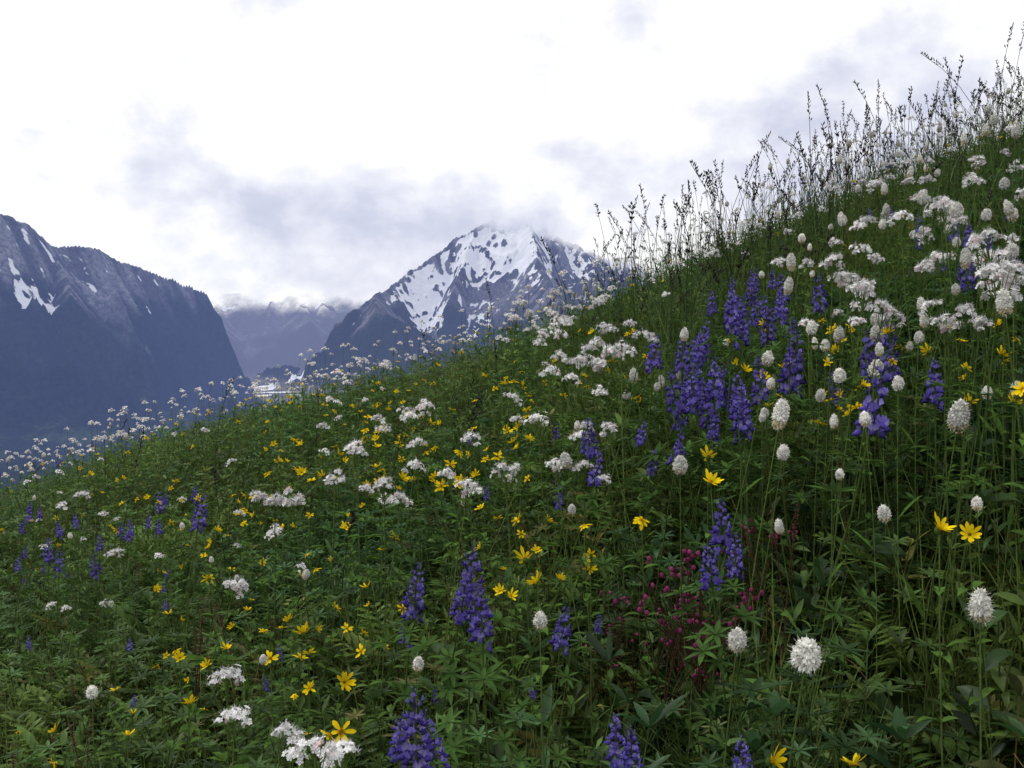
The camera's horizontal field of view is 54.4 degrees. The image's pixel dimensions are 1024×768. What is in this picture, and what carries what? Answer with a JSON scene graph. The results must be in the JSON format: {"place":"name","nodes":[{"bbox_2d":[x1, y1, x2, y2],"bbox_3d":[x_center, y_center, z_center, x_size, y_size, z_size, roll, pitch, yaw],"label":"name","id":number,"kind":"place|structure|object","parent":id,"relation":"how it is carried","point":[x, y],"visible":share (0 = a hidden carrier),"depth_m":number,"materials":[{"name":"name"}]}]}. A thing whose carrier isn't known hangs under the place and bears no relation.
{"place":"outdoors","nodes":[
{"label":"outdoors","id":0,"kind":"place"},
{"bbox_2d":[0,214,300,490],"bbox_3d":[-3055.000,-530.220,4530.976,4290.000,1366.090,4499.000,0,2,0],"label":"mountain","id":1,"kind":"structure","parent":0,"point":[87,334],"depth_m":4174.62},
{"bbox_2d":[214,299,360,377],"bbox_3d":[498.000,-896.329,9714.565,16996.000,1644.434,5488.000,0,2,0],"label":"mountain","id":2,"kind":"structure","parent":0,"point":[263,338],"depth_m":9153.87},
{"bbox_2d":[249,227,652,404],"bbox_3d":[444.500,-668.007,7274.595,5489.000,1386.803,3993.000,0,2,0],"label":"mountain","id":3,"kind":"structure","parent":0,"point":[448,282],"depth_m":7384.18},
{"bbox_2d":[0,105,1023,767],"bbox_3d":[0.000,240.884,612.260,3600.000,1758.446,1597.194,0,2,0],"label":"meadow hillside","id":4,"kind":"structure","parent":0,"point":[896,698],"depth_m":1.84,"materials":[{"name":"plant"}]},
{"bbox_2d":[86,685,99,767],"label":"bistort flower","id":5,"kind":"object","parent":4,"relation":"on","point":[92,692],"visible":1,"depth_m":1.23,"materials":[{"name":"white plant"}]},
{"bbox_2d":[101,546,131,741],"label":"valerian flower","id":6,"kind":"object","parent":4,"relation":"on","point":[110,553],"visible":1,"depth_m":1.89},
{"bbox_2d":[124,729,134,767],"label":"arnica flower","id":7,"kind":"object","parent":4,"relation":"on","point":[127,737],"visible":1,"depth_m":1.20,"materials":[{"name":"yellow plant"}]},
{"bbox_2d":[163,492,211,687],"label":"lupine flower","id":8,"kind":"object","parent":4,"relation":"on","point":[197,525],"visible":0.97,"depth_m":2.13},
{"bbox_2d":[175,694,202,767],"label":"arnica flower","id":9,"kind":"object","parent":4,"relation":"on","point":[188,702],"visible":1,"depth_m":1.20,"materials":[{"name":"yellow plant"}]},
{"bbox_2d":[172,577,248,767],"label":"valerian flower","id":10,"kind":"object","parent":4,"relation":"on","point":[194,710],"visible":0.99,"depth_m":1.47,"materials":[{"name":"white plant"}]},
{"bbox_2d":[200,574,238,752],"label":"arnica flower","id":11,"kind":"object","parent":4,"relation":"on","point":[208,579],"visible":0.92,"depth_m":1.61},
{"bbox_2d":[205,662,248,767],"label":"valerian flower","id":12,"kind":"object","parent":4,"relation":"on","point":[228,673],"visible":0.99,"depth_m":1.22,"materials":[{"name":"white plant"}]},
{"bbox_2d":[217,642,243,762],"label":"arnica flower","id":13,"kind":"object","parent":4,"relation":"on","point":[226,650],"visible":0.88,"depth_m":1.48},
{"bbox_2d":[214,705,251,767],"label":"valerian flower","id":14,"kind":"object","parent":4,"relation":"on","point":[232,714],"visible":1,"depth_m":0.99,"materials":[{"name":"white plant"}]},
{"bbox_2d":[242,489,282,654],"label":"valerian flower","id":15,"kind":"object","parent":4,"relation":"on","point":[259,495],"visible":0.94,"depth_m":2.04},
{"bbox_2d":[257,650,282,767],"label":"arnica flower","id":16,"kind":"object","parent":4,"relation":"on","point":[270,660],"visible":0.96,"depth_m":1.34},
{"bbox_2d":[254,493,295,727],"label":"valerian flower","id":17,"kind":"object","parent":4,"relation":"on","point":[272,500],"visible":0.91,"depth_m":1.74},
{"bbox_2d":[270,720,305,767],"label":"valerian flower","id":18,"kind":"object","parent":4,"relation":"on","point":[284,727],"visible":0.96,"depth_m":0.99,"materials":[{"name":"white plant"}]},
{"bbox_2d":[264,526,316,705],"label":"valerian flower","id":19,"kind":"object","parent":4,"relation":"on","point":[270,532],"visible":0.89,"depth_m":1.79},
{"bbox_2d":[291,621,309,767],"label":"arnica flower","id":20,"kind":"object","parent":4,"relation":"on","point":[302,629],"visible":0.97,"depth_m":1.41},
{"bbox_2d":[277,487,328,728],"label":"valerian flower","id":21,"kind":"object","parent":4,"relation":"on","point":[287,502],"visible":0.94,"depth_m":1.73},
{"bbox_2d":[301,681,315,767],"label":"arnica flower","id":22,"kind":"object","parent":4,"relation":"on","point":[309,688],"visible":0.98,"depth_m":1.09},
{"bbox_2d":[282,735,343,767],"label":"valerian flower","id":23,"kind":"object","parent":4,"relation":"on","point":[316,742],"visible":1,"depth_m":0.85,"materials":[{"name":"white plant"}]},
{"bbox_2d":[309,468,353,717],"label":"valerian flower","id":24,"kind":"object","parent":4,"relation":"on","point":[330,482],"visible":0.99,"depth_m":1.83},
{"bbox_2d":[315,739,362,767],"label":"valerian flower","id":25,"kind":"object","parent":4,"relation":"on","point":[350,747],"visible":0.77,"depth_m":0.89,"materials":[{"name":"white plant"}]},
{"bbox_2d":[331,720,355,767],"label":"arnica flower","id":26,"kind":"object","parent":4,"relation":"on","point":[341,732],"visible":0.95,"depth_m":0.96,"materials":[{"name":"yellow plant"}]},
{"bbox_2d":[337,672,355,767],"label":"arnica flower","id":27,"kind":"object","parent":4,"relation":"on","point":[344,686],"visible":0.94,"depth_m":1.07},
{"bbox_2d":[324,438,374,617],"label":"valerian flower","id":28,"kind":"object","parent":4,"relation":"on","point":[354,443],"visible":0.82,"depth_m":2.27,"materials":[{"name":"white plant"}]},
{"bbox_2d":[359,475,411,710],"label":"valerian flower","id":29,"kind":"object","parent":4,"relation":"on","point":[388,479],"visible":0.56,"depth_m":1.78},
{"bbox_2d":[357,491,413,754],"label":"valerian flower","id":30,"kind":"object","parent":4,"relation":"on","point":[406,501],"visible":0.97,"depth_m":1.61,"materials":[{"name":"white plant"}]},
{"bbox_2d":[371,405,414,512],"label":"valerian flower","id":31,"kind":"object","parent":4,"relation":"on","point":[401,416],"visible":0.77,"depth_m":2.65,"materials":[{"name":"white plant"}]},
{"bbox_2d":[375,419,411,543],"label":"valerian flower","id":32,"kind":"object","parent":4,"relation":"on","point":[380,427],"visible":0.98,"depth_m":2.60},
{"bbox_2d":[368,562,424,767],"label":"lupine flower","id":33,"kind":"object","parent":4,"relation":"on","point":[412,612],"visible":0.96,"depth_m":1.29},
{"bbox_2d":[399,435,438,613],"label":"valerian flower","id":34,"kind":"object","parent":4,"relation":"on","point":[412,442],"visible":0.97,"depth_m":2.05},
{"bbox_2d":[398,685,446,767],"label":"lupine flower","id":35,"kind":"object","parent":4,"relation":"on","point":[416,751],"visible":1,"depth_m":0.82,"materials":[{"name":"purple plant"}]},
{"bbox_2d":[10,447,846,767],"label":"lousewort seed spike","id":36,"kind":"object","parent":4,"relation":"on","point":[200,643],"visible":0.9,"depth_m":1.58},
{"bbox_2d":[418,709,450,767],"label":"lupine flower","id":37,"kind":"object","parent":4,"relation":"on","point":[434,753],"visible":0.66,"depth_m":0.86,"materials":[{"name":"purple plant"}]},
{"bbox_2d":[414,398,457,518],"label":"valerian flower","id":38,"kind":"object","parent":4,"relation":"on","point":[419,407],"visible":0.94,"depth_m":2.43,"materials":[{"name":"white plant"}]},
{"bbox_2d":[402,577,486,765],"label":"lupine flower","id":39,"kind":"object","parent":4,"relation":"on","point":[459,617],"visible":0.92,"depth_m":1.04,"materials":[{"name":"green plant"}]},
{"bbox_2d":[427,477,484,721],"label":"valerian flower","id":40,"kind":"object","parent":4,"relation":"on","point":[472,485],"visible":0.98,"depth_m":1.55,"materials":[{"name":"white plant"}]},
{"bbox_2d":[437,465,502,711],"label":"valerian flower","id":41,"kind":"object","parent":4,"relation":"on","point":[448,475],"visible":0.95,"depth_m":1.57,"materials":[{"name":"white plant"}]},
{"bbox_2d":[428,544,524,766],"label":"lupine flower","id":42,"kind":"object","parent":4,"relation":"on","point":[497,616],"visible":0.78,"depth_m":1.30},
{"bbox_2d":[428,583,535,767],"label":"lupine flower","id":43,"kind":"object","parent":4,"relation":"on","point":[474,624],"visible":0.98,"depth_m":0.99,"materials":[{"name":"green plant"}]},
{"bbox_2d":[484,391,523,592],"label":"valerian flower","id":44,"kind":"object","parent":4,"relation":"on","point":[514,396],"visible":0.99,"depth_m":1.96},
{"bbox_2d":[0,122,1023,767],"bbox_3d":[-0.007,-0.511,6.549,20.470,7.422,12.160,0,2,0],"label":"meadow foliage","id":45,"kind":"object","parent":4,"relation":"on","point":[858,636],"visible":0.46,"depth_m":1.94,"materials":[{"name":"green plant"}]},
{"bbox_2d":[387,712,412,767],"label":"lupine flower","id":46,"kind":"object","parent":45,"relation":"on","point":[397,746],"visible":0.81,"depth_m":0.84,"materials":[{"name":"purple plant"}]},
{"bbox_2d":[504,606,581,767],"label":"lupine flower","id":47,"kind":"object","parent":45,"relation":"on","point":[557,638],"visible":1,"depth_m":0.91,"materials":[{"name":"green plant"}]},
{"bbox_2d":[559,504,577,749],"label":"bistort flower","id":48,"kind":"object","parent":45,"relation":"on","point":[572,510],"visible":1,"depth_m":1.21,"materials":[{"name":"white plant"}]},
{"bbox_2d":[604,712,631,767],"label":"lupine flower","id":49,"kind":"object","parent":45,"relation":"on","point":[614,751],"visible":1,"depth_m":0.77,"materials":[{"name":"purple plant"}]},
{"bbox_2d":[623,725,643,767],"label":"lupine flower","id":50,"kind":"object","parent":45,"relation":"on","point":[629,762],"visible":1,"depth_m":0.77,"materials":[{"name":"purple plant"}]},
{"bbox_2d":[0,90,1023,756],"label":"valerian flower mass","id":51,"kind":"object","parent":4,"relation":"on","point":[996,258],"visible":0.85,"depth_m":1.92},
{"bbox_2d":[0,118,1023,767],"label":"lupine flower mass","id":52,"kind":"object","parent":4,"relation":"on","point":[738,312],"visible":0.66,"depth_m":1.92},
{"bbox_2d":[0,120,1023,767],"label":"arnica flower mass","id":53,"kind":"object","parent":4,"relation":"on","point":[498,588],"visible":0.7,"depth_m":1.85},
{"bbox_2d":[482,460,542,708],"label":"valerian flower","id":54,"kind":"object","parent":4,"relation":"on","point":[512,468],"visible":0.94,"depth_m":1.71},
{"bbox_2d":[6,87,1023,767],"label":"bistort flower mass","id":55,"kind":"object","parent":4,"relation":"on","point":[1004,303],"visible":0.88,"depth_m":1.55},
{"bbox_2d":[499,513,530,738],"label":"arnica flower","id":56,"kind":"object","parent":4,"relation":"on","point":[518,520],"visible":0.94,"depth_m":1.50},
{"bbox_2d":[504,546,547,762],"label":"arnica flower","id":57,"kind":"object","parent":4,"relation":"on","point":[525,558],"visible":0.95,"depth_m":1.31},
{"bbox_2d":[517,610,547,767],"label":"bistort flower","id":58,"kind":"object","parent":4,"relation":"on","point":[539,620],"visible":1,"depth_m":1.07,"materials":[{"name":"white plant"}]},
{"bbox_2d":[526,570,551,731],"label":"arnica flower","id":59,"kind":"object","parent":4,"relation":"on","point":[537,581],"visible":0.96,"depth_m":1.18,"materials":[{"name":"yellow plant"}]},
{"bbox_2d":[489,447,603,727],"bbox_3d":[0.049,0.305,1.470,0.173,0.426,0.107,0,2,0],"label":"lupine flower","id":60,"kind":"object","parent":4,"relation":"on","point":[593,473],"visible":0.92,"depth_m":1.46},
{"bbox_2d":[520,364,572,514],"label":"valerian flower","id":61,"kind":"object","parent":4,"relation":"on","point":[551,369],"visible":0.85,"depth_m":2.23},
{"bbox_2d":[523,409,570,561],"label":"valerian flower","id":62,"kind":"object","parent":4,"relation":"on","point":[535,417],"visible":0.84,"depth_m":2.04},
{"bbox_2d":[560,452,611,733],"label":"bistort flower","id":63,"kind":"object","parent":4,"relation":"on","point":[565,460],"visible":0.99,"depth_m":1.45,"materials":[{"name":"white plant"}]},
{"bbox_2d":[548,417,624,683],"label":"lupine flower","id":64,"kind":"object","parent":4,"relation":"on","point":[591,452],"visible":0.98,"depth_m":1.53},
{"bbox_2d":[582,335,610,466],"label":"valerian flower","id":65,"kind":"object","parent":4,"relation":"on","point":[597,342],"visible":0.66,"depth_m":2.58,"materials":[{"name":"white plant"}]},
{"bbox_2d":[576,354,625,504],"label":"valerian flower","id":66,"kind":"object","parent":4,"relation":"on","point":[586,359],"visible":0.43,"depth_m":2.36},
{"bbox_2d":[592,358,637,488],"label":"valerian flower","id":67,"kind":"object","parent":4,"relation":"on","point":[598,362],"visible":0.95,"depth_m":2.21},
{"bbox_2d":[585,419,655,628],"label":"lupine flower","id":68,"kind":"object","parent":4,"relation":"on","point":[639,437],"visible":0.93,"depth_m":1.64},
{"bbox_2d":[601,344,644,485],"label":"valerian flower","id":69,"kind":"object","parent":4,"relation":"on","point":[603,354],"visible":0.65,"depth_m":2.27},
{"bbox_2d":[623,516,660,755],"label":"arnica flower","id":70,"kind":"object","parent":4,"relation":"on","point":[640,522],"visible":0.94,"depth_m":1.31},
{"bbox_2d":[621,430,697,655],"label":"lupine flower","id":71,"kind":"object","parent":4,"relation":"on","point":[644,499],"visible":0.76,"depth_m":1.58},
{"bbox_2d":[661,454,695,765],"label":"bistort flower","id":72,"kind":"object","parent":4,"relation":"on","point":[679,464],"visible":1,"depth_m":1.21,"materials":[{"name":"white plant"}]},
{"bbox_2d":[667,327,691,498],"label":"bistort flower","id":73,"kind":"object","parent":4,"relation":"on","point":[684,335],"visible":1,"depth_m":2.02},
{"bbox_2d":[652,320,712,479],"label":"lupine flower","id":74,"kind":"object","parent":4,"relation":"on","point":[704,335],"visible":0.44,"depth_m":2.12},
{"bbox_2d":[571,519,797,716],"bbox_3d":[0.221,0.318,1.340,0.270,0.235,0.432,1,3,24],"label":"heather shrub","id":75,"kind":"object","parent":4,"relation":"on","point":[679,645],"visible":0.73,"depth_m":1.29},
{"bbox_2d":[641,369,736,609],"bbox_3d":[0.328,0.340,1.731,0.198,0.733,0.144,-2,3,-36],"label":"lupine flower","id":76,"kind":"object","parent":4,"relation":"on","point":[680,407],"visible":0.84,"depth_m":1.71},
{"bbox_2d":[658,497,737,758],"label":"lupine flower","id":77,"kind":"object","parent":4,"relation":"on","point":[716,537],"visible":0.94,"depth_m":1.18,"materials":[{"name":"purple plant"}]},
{"bbox_2d":[684,445,722,685],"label":"arnica flower","id":78,"kind":"object","parent":4,"relation":"on","point":[709,456],"visible":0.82,"depth_m":1.49,"materials":[{"name":"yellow plant"}]},
{"bbox_2d":[666,367,746,547],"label":"lupine flower","id":79,"kind":"object","parent":4,"relation":"on","point":[693,401],"visible":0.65,"depth_m":1.86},
{"bbox_2d":[670,357,755,576],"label":"lupine flower","id":80,"kind":"object","parent":4,"relation":"on","point":[718,384],"visible":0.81,"depth_m":1.70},
{"bbox_2d":[702,468,731,719],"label":"arnica flower","id":81,"kind":"object","parent":4,"relation":"on","point":[711,478],"visible":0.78,"depth_m":1.42,"materials":[{"name":"yellow plant"}]},
{"bbox_2d":[705,532,751,762],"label":"lupine flower","id":82,"kind":"object","parent":4,"relation":"on","point":[734,570],"visible":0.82,"depth_m":1.14,"materials":[{"name":"purple plant"}]},
{"bbox_2d":[682,540,780,762],"bbox_3d":[0.250,0.436,1.143,0.120,0.516,0.090,0,2,0],"label":"lupine flower","id":83,"kind":"object","parent":4,"relation":"on","point":[705,580],"visible":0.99,"depth_m":1.13,"materials":[{"name":"green plant"}]},
{"bbox_2d":[723,626,746,767],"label":"bistort flower","id":84,"kind":"object","parent":4,"relation":"on","point":[737,640],"visible":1,"depth_m":0.77,"materials":[{"name":"white plant"}]},
{"bbox_2d":[732,735,752,767],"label":"lupine flower","id":85,"kind":"object","parent":4,"relation":"on","point":[740,762],"visible":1,"depth_m":0.70,"materials":[{"name":"purple plant"}]},
{"bbox_2d":[724,398,789,720],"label":"bistort flower","id":86,"kind":"object","parent":4,"relation":"on","point":[780,417],"visible":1,"depth_m":1.33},
{"bbox_2d":[709,371,807,638],"bbox_3d":[0.395,0.345,1.627,0.163,0.731,0.164,0,2,0],"label":"lupine flower","id":87,"kind":"object","parent":4,"relation":"on","point":[732,465],"visible":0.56,"depth_m":1.63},
{"bbox_2d":[729,308,801,513],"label":"lupine flower","id":88,"kind":"object","parent":4,"relation":"on","point":[764,340],"visible":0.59,"depth_m":1.99,"materials":[{"name":"purple plant"}]},
{"bbox_2d":[747,356,792,540],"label":"lupine flower","id":89,"kind":"object","parent":4,"relation":"on","point":[758,388],"visible":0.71,"depth_m":1.73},
{"bbox_2d":[765,744,786,767],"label":"arnica flower","id":90,"kind":"object","parent":4,"relation":"on","point":[771,760],"visible":1,"depth_m":0.78,"materials":[{"name":"yellow plant"}]},
{"bbox_2d":[748,330,813,537],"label":"lupine flower","id":91,"kind":"object","parent":4,"relation":"on","point":[795,382],"visible":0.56,"depth_m":1.74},
{"bbox_2d":[769,276,793,409],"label":"bistort flower","id":92,"kind":"object","parent":4,"relation":"on","point":[788,285],"visible":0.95,"depth_m":2.19,"materials":[{"name":"white plant"}]},
{"bbox_2d":[786,252,804,428],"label":"bistort flower","id":93,"kind":"object","parent":4,"relation":"on","point":[791,264],"visible":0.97,"depth_m":2.19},
{"bbox_2d":[774,518,826,767],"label":"bistort flower","id":94,"kind":"object","parent":4,"relation":"on","point":[780,528],"visible":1,"depth_m":1.06,"materials":[{"name":"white plant"}]},
{"bbox_2d":[787,635,821,767],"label":"bistort flower","id":95,"kind":"object","parent":4,"relation":"on","point":[808,658],"visible":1,"depth_m":0.78,"materials":[{"name":"white plant"}]},
{"bbox_2d":[820,339,834,553],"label":"bistort flower","id":96,"kind":"object","parent":4,"relation":"on","point":[825,347],"visible":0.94,"depth_m":1.65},
{"bbox_2d":[770,349,892,749],"bbox_3d":[0.375,0.369,1.347,0.255,0.834,0.192,2,3,39],"label":"lupine flower","id":97,"kind":"object","parent":4,"relation":"on","point":[876,424],"visible":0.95,"depth_m":1.28,"materials":[{"name":"green plant"}]},
{"bbox_2d":[817,368,846,675],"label":"bistort flower","id":98,"kind":"object","parent":4,"relation":"on","point":[840,375],"visible":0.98,"depth_m":1.43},
{"bbox_2d":[822,325,844,588],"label":"bistort flower","id":99,"kind":"object","parent":4,"relation":"on","point":[838,334],"visible":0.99,"depth_m":1.65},
{"bbox_2d":[840,753,866,767],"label":"arnica flower","id":100,"kind":"object","parent":4,"relation":"on","point":[856,757],"visible":1,"depth_m":0.76,"materials":[{"name":"yellow plant"}]},
{"bbox_2d":[840,402,871,586],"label":"arnica flower","id":101,"kind":"object","parent":4,"relation":"on","point":[856,407],"visible":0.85,"depth_m":1.55,"materials":[{"name":"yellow plant"}]},
{"bbox_2d":[850,359,885,595],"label":"bistort flower","id":102,"kind":"object","parent":4,"relation":"on","point":[875,374],"visible":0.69,"depth_m":1.47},
{"bbox_2d":[864,324,896,564],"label":"bistort flower","id":103,"kind":"object","parent":4,"relation":"on","point":[874,331],"visible":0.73,"depth_m":1.65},
{"bbox_2d":[859,311,919,557],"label":"lupine flower","id":104,"kind":"object","parent":4,"relation":"on","point":[884,339],"visible":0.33,"depth_m":1.73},
{"bbox_2d":[851,329,935,628],"bbox_3d":[0.569,0.244,1.523,0.122,0.659,0.160,0,2,0],"label":"lupine flower","id":105,"kind":"object","parent":4,"relation":"on","point":[903,492],"visible":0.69,"depth_m":1.55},
{"bbox_2d":[899,397,970,720],"bbox_3d":[0.513,0.458,1.284,0.050,0.902,0.246,0,2,0],"label":"bistort flower","id":106,"kind":"object","parent":4,"relation":"on","point":[958,414],"visible":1,"depth_m":1.17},
{"bbox_2d":[916,512,960,767],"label":"arnica flower","id":107,"kind":"object","parent":4,"relation":"on","point":[939,528],"visible":1,"depth_m":0.99,"materials":[{"name":"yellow plant"}]},
{"bbox_2d":[946,522,995,767],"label":"arnica flower","id":108,"kind":"object","parent":4,"relation":"on","point":[970,533],"visible":0.98,"depth_m":1.00,"materials":[{"name":"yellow plant"}]},
{"bbox_2d":[966,587,993,767],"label":"bistort flower","id":109,"kind":"object","parent":4,"relation":"on","point":[979,604],"visible":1,"depth_m":0.82,"materials":[{"name":"white plant"}]},
{"bbox_2d":[981,243,1019,476],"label":"bistort flower","id":110,"kind":"object","parent":4,"relation":"on","point":[1013,248],"visible":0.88,"depth_m":1.66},
{"bbox_2d":[0,0,1023,311],"label":"sky","id":111,"kind":"structure","parent":0,"point":[307,154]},
{"bbox_2d":[2,21,1023,720],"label":"seed head grass","id":112,"kind":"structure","parent":0,"point":[950,125],"depth_m":4.14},
{"bbox_2d":[23,198,1022,767],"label":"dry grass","id":113,"kind":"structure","parent":0,"point":[763,636],"depth_m":1.54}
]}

